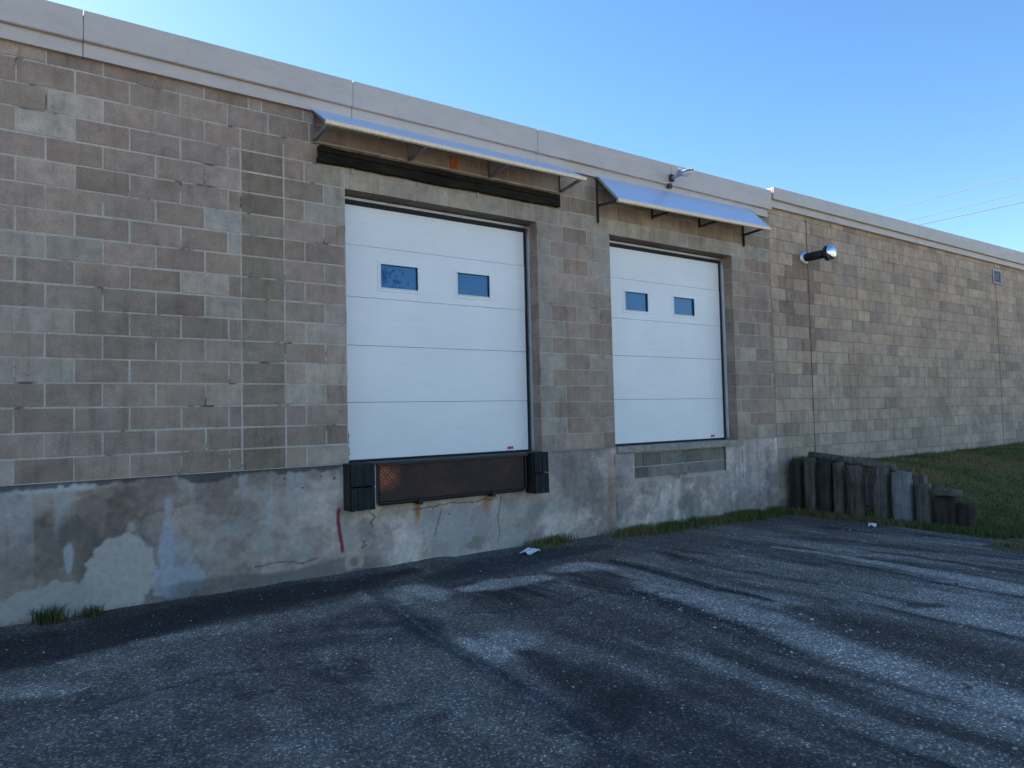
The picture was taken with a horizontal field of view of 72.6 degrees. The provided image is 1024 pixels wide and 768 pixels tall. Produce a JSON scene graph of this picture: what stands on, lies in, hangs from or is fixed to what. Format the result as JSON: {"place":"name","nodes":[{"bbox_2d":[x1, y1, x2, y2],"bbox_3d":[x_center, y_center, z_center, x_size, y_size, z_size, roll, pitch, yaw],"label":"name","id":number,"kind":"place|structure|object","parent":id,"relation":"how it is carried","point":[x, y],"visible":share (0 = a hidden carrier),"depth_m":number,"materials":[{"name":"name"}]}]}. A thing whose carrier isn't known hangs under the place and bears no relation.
{"place":"outdoors","nodes":[
{"label":"outdoors","id":0,"kind":"place"},
{"bbox_2d":[0,438,1023,767],"bbox_3d":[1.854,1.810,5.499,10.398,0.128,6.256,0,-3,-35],"label":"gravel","id":1,"kind":"structure","parent":0,"point":[700,640],"depth_m":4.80,"materials":[{"name":"grey asphalt"}]},
{"bbox_2d":[27,600,70,626],"bbox_3d":[-3.644,1.803,5.520,0.350,0.189,0.332,-3,-3,38],"label":"weed tuft","id":2,"kind":"object","parent":1,"relation":"on","point":[53,616],"visible":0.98,"depth_m":5.51,"materials":[{"name":"green plant"}]},
{"bbox_2d":[0,594,202,633],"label":"dry straw","id":3,"kind":"object","parent":1,"relation":"on","point":[100,615],"visible":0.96,"depth_m":5.68,"materials":[{"name":"brown plant"}]},
{"bbox_2d":[73,603,104,617],"bbox_3d":[-3.479,1.844,5.696,0.250,0.109,0.188,-1,-3,-14],"label":"weed tuft","id":4,"kind":"object","parent":3,"relation":"on","point":[90,611],"visible":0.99,"depth_m":5.69,"materials":[{"name":"green plant"}]},
{"bbox_2d":[0,0,1023,626],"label":"building","id":5,"kind":"structure","parent":1,"relation":"on","point":[238,326],"depth_m":7.45,"materials":[{"name":"concrete"}]},
{"bbox_2d":[343,462,374,511],"bbox_3d":[-1.540,1.038,7.051,0.276,0.470,0.193,0,-3,-35],"label":"dock bumper","id":6,"kind":"object","parent":5,"relation":"attached to","point":[358,486],"visible":1,"depth_m":6.98,"materials":[{"name":"black rubber"}]},
{"bbox_2d":[316,145,559,207],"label":"timber beam","id":7,"kind":"structure","parent":5,"relation":"attached to","point":[327,155],"depth_m":7.75,"materials":[{"name":"black wood"}]},
{"bbox_2d":[345,196,534,462],"bbox_3d":[-0.804,-0.580,8.045,2.501,2.837,0.125,0,-3,-35],"label":"overhead door","id":8,"kind":"structure","parent":5,"relation":"in","point":[439,306],"depth_m":8.01,"materials":[{"name":"white metal"}]},
{"bbox_2d":[368,452,528,509],"bbox_3d":[-0.692,1.059,7.820,1.988,0.470,0.345,0,-3,-35],"label":"dock leveler","id":9,"kind":"object","parent":5,"relation":"attached to","point":[419,481],"visible":0.93,"depth_m":7.66,"materials":[{"name":"brown metal"}]},
{"bbox_2d":[311,108,586,193],"bbox_3d":[-0.563,-2.618,7.795,3.293,0.357,0.455,0,-3,-35],"label":"awning","id":10,"kind":"object","parent":5,"relation":"attached to","point":[328,119],"visible":1,"depth_m":7.56,"materials":[{"name":"silver metal"}]},
{"bbox_2d":[450,156,457,169],"bbox_3d":[-0.661,-2.531,7.988,0.105,0.148,0.020,0,-3,-35],"label":"rusty plate","id":11,"kind":"object","parent":5,"relation":"attached to","point":[454,163],"visible":1,"depth_m":7.98,"materials":[{"name":"brown metal"}]},
{"bbox_2d":[525,451,548,493],"bbox_3d":[0.303,1.058,8.346,0.225,0.484,0.192,0,-3,-35],"label":"dock bumper","id":12,"kind":"object","parent":5,"relation":"attached to","point":[537,468],"visible":0.99,"depth_m":8.27,"materials":[{"name":"black rubber"}]},
{"bbox_2d":[609,240,729,445],"bbox_3d":[2.268,-0.561,10.204,2.571,2.836,0.125,0,-3,-35],"label":"overhead door","id":13,"kind":"structure","parent":5,"relation":"in","point":[669,340],"depth_m":10.23,"materials":[{"name":"white metal"}]},
{"bbox_2d":[667,168,693,188],"bbox_3d":[2.373,-2.923,9.811,0.140,0.234,0.434,0,-3,-35],"label":"security lamp","id":14,"kind":"object","parent":5,"relation":"attached to","point":[680,172],"visible":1,"depth_m":9.79,"materials":[{"name":"silver glass"}]},
{"bbox_2d":[596,176,770,246],"bbox_3d":[2.548,-2.483,9.992,3.231,0.707,0.424,0,-3,-35],"label":"awning","id":15,"kind":"object","parent":5,"relation":"attached to","point":[644,196],"visible":1,"depth_m":9.78,"materials":[{"name":"metal"}]},
{"bbox_2d":[800,245,836,264],"bbox_3d":[5.166,-2.172,11.729,0.258,0.258,0.554,0,-3,-35],"label":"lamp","id":16,"kind":"object","parent":5,"relation":"attached to","point":[828,252],"visible":1,"depth_m":11.65,"materials":[{"name":"metal"}]},
{"bbox_2d":[992,269,1001,284],"bbox_3d":[11.470,-2.534,16.501,0.440,0.330,0.029,0,-3,-35],"label":"vent","id":17,"kind":"object","parent":5,"relation":"attached to","point":[999,276],"depth_m":16.50,"materials":[{"name":"grey metal"}]},
{"bbox_2d":[520,547,539,554],"bbox_3d":[0.203,1.889,7.930,0.168,0.057,0.260,-3,-3,32],"label":"crumpled paper","id":18,"kind":"object","parent":1,"relation":"on","point":[528,551],"visible":1,"depth_m":7.89,"materials":[{"name":"white paper"}]},
{"bbox_2d":[524,505,799,550],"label":"weeds","id":19,"kind":"object","parent":1,"relation":"on","point":[703,521],"visible":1,"depth_m":9.55,"materials":[{"name":"green plant"}]},
{"bbox_2d":[48,0,1023,251],"label":"sky","id":20,"kind":"structure","parent":0,"point":[873,106],"materials":[{"name":"blue"}]},
{"bbox_2d":[793,441,1023,548],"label":"grass","id":21,"kind":"structure","parent":0,"point":[900,463],"depth_m":11.28,"materials":[{"name":"green plant"}]},
{"bbox_2d":[790,451,932,524],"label":"retaining wall","id":22,"kind":"structure","parent":21,"relation":"on","point":[904,494],"depth_m":10.38,"materials":[{"name":"grey wood"}]},
{"bbox_2d":[781,467,1016,539],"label":"weeds","id":23,"kind":"object","parent":21,"relation":"on","point":[953,528],"visible":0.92,"depth_m":9.53,"materials":[{"name":"green plant"}]},
{"bbox_2d":[933,496,958,525],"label":"timber block","id":24,"kind":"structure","parent":21,"relation":"on","point":[946,509],"depth_m":9.40,"materials":[{"name":"grey wood"}]},
{"bbox_2d":[932,487,962,496],"bbox_3d":[5.887,1.464,9.425,0.230,0.104,0.321,4,-3,-42],"label":"timber block","id":25,"kind":"object","parent":24,"relation":"on","point":[940,491],"depth_m":9.35,"materials":[{"name":"grey wood"}]},
{"bbox_2d":[957,502,976,527],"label":"timber block","id":26,"kind":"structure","parent":21,"relation":"on","point":[967,514],"depth_m":9.20,"materials":[{"name":"grey wood"}]},
{"bbox_2d":[875,175,1022,213],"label":"power line","id":27,"kind":"object","parent":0,"point":[951,193],"visible":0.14,"depth_m":26.60,"materials":[{"name":"metal"}]},
{"bbox_2d":[906,192,1023,220],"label":"power line","id":28,"kind":"object","parent":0,"point":[965,206],"visible":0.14,"depth_m":25.93,"materials":[{"name":"metal"}]},
{"bbox_2d":[919,202,1023,224],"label":"power line","id":29,"kind":"object","parent":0,"point":[972,213],"visible":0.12,"depth_m":25.42,"materials":[{"name":"metal"}]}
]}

